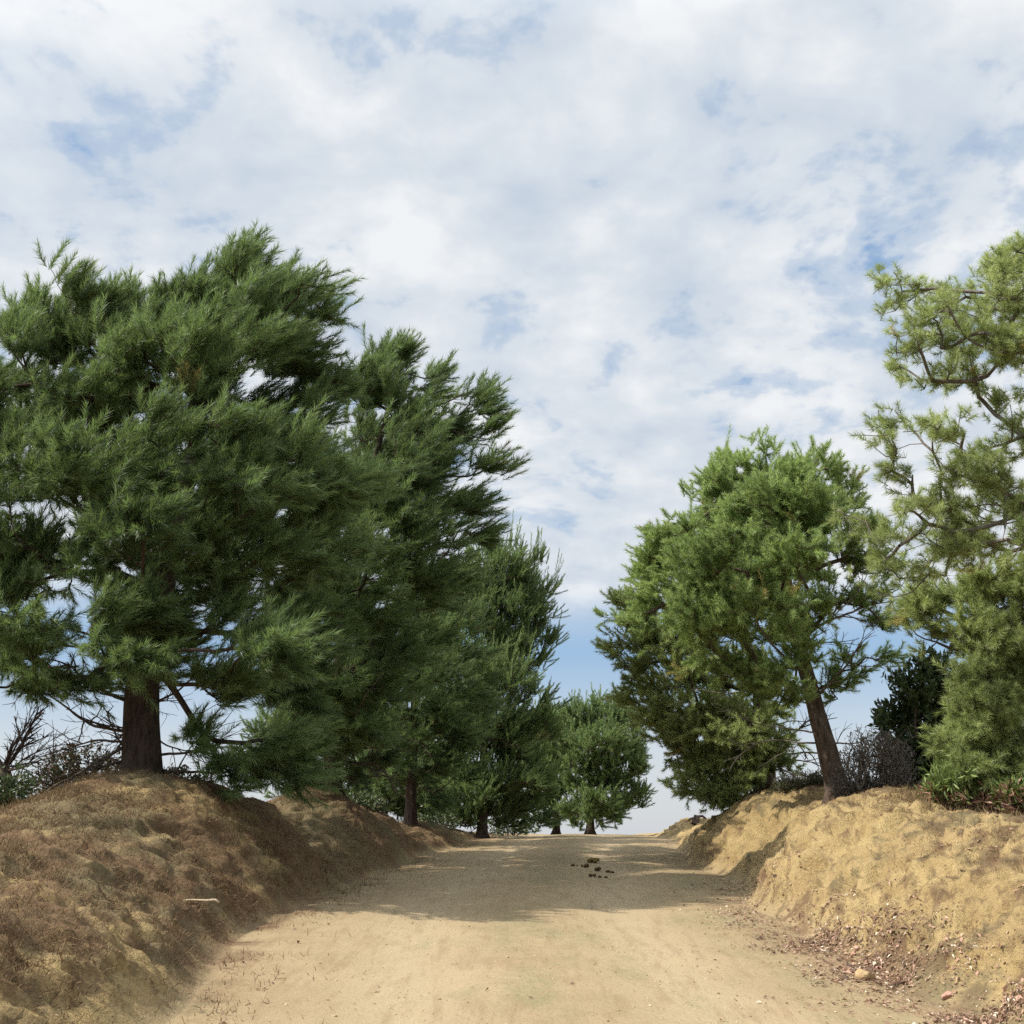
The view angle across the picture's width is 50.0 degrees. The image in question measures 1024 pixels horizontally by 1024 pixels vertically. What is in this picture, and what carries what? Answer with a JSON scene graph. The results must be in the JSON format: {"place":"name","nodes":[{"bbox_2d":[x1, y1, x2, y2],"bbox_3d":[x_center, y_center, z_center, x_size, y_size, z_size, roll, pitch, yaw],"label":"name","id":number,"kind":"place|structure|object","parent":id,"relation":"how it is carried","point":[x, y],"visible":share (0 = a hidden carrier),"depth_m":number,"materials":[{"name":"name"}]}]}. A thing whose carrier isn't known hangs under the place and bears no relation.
{"place":"outdoors","nodes":[
{"label":"outdoors","id":0,"kind":"place"},
{"bbox_2d":[0,766,508,1023],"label":"earth bank","id":1,"kind":"structure","parent":0,"point":[133,1009],"depth_m":10.62,"materials":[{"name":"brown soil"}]},
{"bbox_2d":[0,760,42,807],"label":"bramble bush","id":2,"kind":"object","parent":1,"relation":"on","point":[9,790],"visible":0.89,"depth_m":12.70,"materials":[{"name":"green plant"}]},
{"bbox_2d":[0,692,108,800],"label":"bare tree","id":3,"kind":"object","parent":1,"relation":"on","point":[10,757],"visible":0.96,"depth_m":13.90,"materials":[{"name":"brown plant"}]},
{"bbox_2d":[28,739,120,793],"bbox_3d":[-6.575,4.573,16.420,1.461,2.335,1.111,0,-16,0],"label":"bramble bush","id":4,"kind":"object","parent":1,"relation":"on","point":[55,767],"visible":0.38,"depth_m":16.44,"materials":[{"name":"green plant"}]},
{"bbox_2d":[164,762,219,782],"bbox_3d":[-4.799,4.212,16.130,0.982,1.055,0.689,0,-16,0],"label":"bramble bush","id":5,"kind":"object","parent":1,"relation":"on","point":[185,767],"visible":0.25,"depth_m":16.26,"materials":[{"name":"green plant"}]},
{"bbox_2d":[182,898,219,903],"bbox_3d":[-2.953,3.658,10.330,0.407,0.051,0.046,2,-16,-6],"label":"stick","id":6,"kind":"object","parent":1,"relation":"on","point":[208,900],"visible":0.88,"depth_m":10.33,"materials":[{"name":"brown wood"}]},
{"bbox_2d":[0,217,429,812],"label":"pine tree","id":7,"kind":"object","parent":1,"relation":"on","point":[164,513],"visible":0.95,"depth_m":14.38,"materials":[{"name":"green plant"}]},
{"bbox_2d":[5,786,506,1023],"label":"leaf litter","id":8,"kind":"object","parent":1,"relation":"on","point":[243,961],"visible":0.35,"depth_m":9.61,"materials":[{"name":"brown plant"}]},
{"bbox_2d":[238,665,472,821],"bbox_3d":[-4.195,6.569,30.382,6.833,6.040,4.786,0,-16,0],"label":"pine tree","id":9,"kind":"object","parent":1,"relation":"on","point":[395,806],"visible":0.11,"depth_m":29.67,"materials":[{"name":"green plant"}]},
{"bbox_2d":[346,788,388,812],"bbox_3d":[-2.935,5.781,21.717,1.075,0.668,1.082,0,-16,0],"label":"roadside bush","id":10,"kind":"object","parent":1,"relation":"on","point":[376,802],"visible":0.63,"depth_m":21.51,"materials":[{"name":"green plant"}]},
{"bbox_2d":[237,320,532,805],"bbox_3d":[-2.521,0.854,20.953,5.188,9.253,6.577,4,-17,-14],"label":"pine tree","id":11,"kind":"object","parent":1,"relation":"on","point":[415,520],"visible":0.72,"depth_m":19.66,"materials":[{"name":"green plant"}]},
{"bbox_2d":[347,562,514,827],"bbox_3d":[-1.988,3.805,24.834,4.256,6.510,4.994,0,-16,0],"label":"pine tree","id":12,"kind":"object","parent":1,"relation":"on","point":[431,716],"visible":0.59,"depth_m":24.02,"materials":[{"name":"green plant"}]},
{"bbox_2d":[417,804,461,830],"bbox_3d":[-1.844,7.453,26.595,1.328,0.783,0.845,0,-16,0],"label":"roadside bush","id":13,"kind":"object","parent":1,"relation":"on","point":[425,818],"visible":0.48,"depth_m":26.47,"materials":[{"name":"green plant"}]},
{"bbox_2d":[0,764,1023,859],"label":"dry grass","id":14,"kind":"structure","parent":1,"relation":"on","point":[900,797],"depth_m":12.56,"materials":[{"name":"plant"}]},
{"bbox_2d":[0,0,1023,834],"label":"sky","id":15,"kind":"structure","parent":0,"point":[664,220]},
{"bbox_2d":[504,833,651,834],"bbox_3d":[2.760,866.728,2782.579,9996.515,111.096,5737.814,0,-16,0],"label":"ground","id":16,"kind":"structure","parent":0,"point":[620,834],"depth_m":44.98,"materials":[{"name":"beige soil"}]},
{"bbox_2d":[166,823,1018,1023],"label":"dirt road","id":17,"kind":"structure","parent":0,"point":[492,933],"depth_m":9.49,"materials":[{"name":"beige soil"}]},
{"bbox_2d":[403,509,575,838],"bbox_3d":[-0.652,4.143,29.033,4.629,8.676,5.130,0,-16,0],"label":"pine tree","id":18,"kind":"object","parent":17,"relation":"on","point":[523,730],"visible":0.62,"depth_m":28.34,"materials":[{"name":"green plant"}]},
{"bbox_2d":[488,819,527,835],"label":"roadside bush","id":19,"kind":"object","parent":17,"relation":"on","point":[499,831],"visible":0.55,"depth_m":32.65,"materials":[{"name":"green plant"}]},
{"bbox_2d":[508,693,583,834],"bbox_3d":[1.036,8.917,38.919,3.746,5.177,3.885,0,-16,0],"label":"pine tree","id":20,"kind":"object","parent":17,"relation":"on","point":[556,830],"visible":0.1,"depth_m":38.29,"materials":[{"name":"green plant"}]},
{"bbox_2d":[206,835,942,1022],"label":"leaf litter","id":21,"kind":"object","parent":17,"relation":"on","point":[571,983],"visible":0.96,"depth_m":8.93,"materials":[{"name":"brown plant"}]},
{"bbox_2d":[587,858,599,862],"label":"dung clump","id":22,"kind":"object","parent":17,"relation":"on","point":[594,860],"visible":0.99,"depth_m":18.72,"materials":[{"name":"brown soil"}]},
{"bbox_2d":[539,683,657,834],"bbox_3d":[2.770,8.198,36.915,4.339,5.147,4.284,0,-16,0],"label":"pine tree","id":23,"kind":"object","parent":17,"relation":"on","point":[595,724],"visible":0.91,"depth_m":36.41,"materials":[{"name":"green plant"}]},
{"bbox_2d":[640,822,1023,1023],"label":"leaf litter","id":24,"kind":"object","parent":17,"relation":"on","point":[965,1018],"visible":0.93,"depth_m":8.74,"materials":[{"name":"brown plant"}]},
{"bbox_2d":[854,968,874,979],"bbox_3d":[2.727,3.560,8.446,0.195,0.096,0.115,14,-21,-40],"label":"stone","id":25,"kind":"object","parent":17,"relation":"on","point":[861,973],"visible":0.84,"depth_m":8.40,"materials":[{"name":"beige stone"}]},
{"bbox_2d":[644,782,1023,1023],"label":"earth bank","id":26,"kind":"structure","parent":0,"point":[973,890],"depth_m":10.76,"materials":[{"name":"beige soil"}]},
{"bbox_2d":[687,815,706,823],"bbox_3d":[4.966,8.249,29.466,0.519,0.258,0.198,0,-16,0],"label":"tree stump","id":27,"kind":"object","parent":26,"relation":"on","point":[696,819],"visible":0.96,"depth_m":29.43,"materials":[{"name":"grey wood"}]},
{"bbox_2d":[589,580,854,814],"bbox_3d":[4.122,3.446,20.814,4.572,4.507,4.554,-13,-21,38],"label":"pine tree","id":28,"kind":"object","parent":26,"relation":"on","point":[681,728],"visible":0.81,"depth_m":19.77,"materials":[{"name":"green plant"}]},
{"bbox_2d":[592,424,918,803],"bbox_3d":[3.739,1.407,17.595,4.944,6.342,5.206,9,-18,-27],"label":"pine tree","id":29,"kind":"object","parent":26,"relation":"on","point":[735,566],"visible":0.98,"depth_m":16.44,"materials":[{"name":"green plant"}]},
{"bbox_2d":[769,765,823,794],"bbox_3d":[4.881,4.501,18.170,1.230,0.643,0.807,9,-19,-29],"label":"dead shrub","id":30,"kind":"object","parent":26,"relation":"on","point":[788,782],"visible":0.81,"depth_m":18.00,"materials":[{"name":"grey plant"}]},
{"bbox_2d":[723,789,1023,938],"bbox_3d":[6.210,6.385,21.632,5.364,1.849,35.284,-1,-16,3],"label":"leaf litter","id":31,"kind":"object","parent":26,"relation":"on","point":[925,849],"visible":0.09,"depth_m":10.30,"materials":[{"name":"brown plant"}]},
{"bbox_2d":[825,724,922,797],"bbox_3d":[5.256,3.683,16.024,1.302,1.161,1.151,6,-17,-20],"label":"dead shrub","id":32,"kind":"object","parent":26,"relation":"on","point":[863,760],"visible":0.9,"depth_m":15.85,"materials":[{"name":"grey plant"}]},
{"bbox_2d":[867,645,978,785],"bbox_3d":[6.605,3.342,17.183,2.309,2.437,1.714,0,-16,0],"label":"broadleaf shrub","id":33,"kind":"object","parent":26,"relation":"on","point":[920,698],"visible":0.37,"depth_m":16.84,"materials":[{"name":"green plant"}]},
{"bbox_2d":[827,230,1023,611],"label":"pine tree","id":34,"kind":"object","parent":26,"relation":"on","point":[970,538],"visible":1,"depth_m":12.62,"materials":[{"name":"green plant"}]},
{"bbox_2d":[941,991,952,999],"bbox_3d":[3.045,3.378,7.678,0.088,0.059,0.062,-5,-17,16],"label":"brick fragment","id":35,"kind":"object","parent":26,"relation":"on","point":[946,995],"visible":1,"depth_m":7.66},
{"bbox_2d":[880,547,1023,797],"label":"pine tree","id":36,"kind":"object","parent":26,"relation":"on","point":[985,637],"visible":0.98,"depth_m":13.26,"materials":[{"name":"green plant"}]},
{"bbox_2d":[914,747,1002,808],"bbox_3d":[5.246,3.145,12.843,1.289,0.812,0.951,13,-21,-38],"label":"leafy shrub","id":37,"kind":"object","parent":26,"relation":"on","point":[949,787],"visible":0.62,"depth_m":12.61,"materials":[{"name":"green plant"}]},
{"bbox_2d":[970,772,1023,814],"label":"leafy shrub","id":38,"kind":"object","parent":26,"relation":"on","point":[1007,793],"visible":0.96,"depth_m":12.31,"materials":[{"name":"green plant"}]}
]}

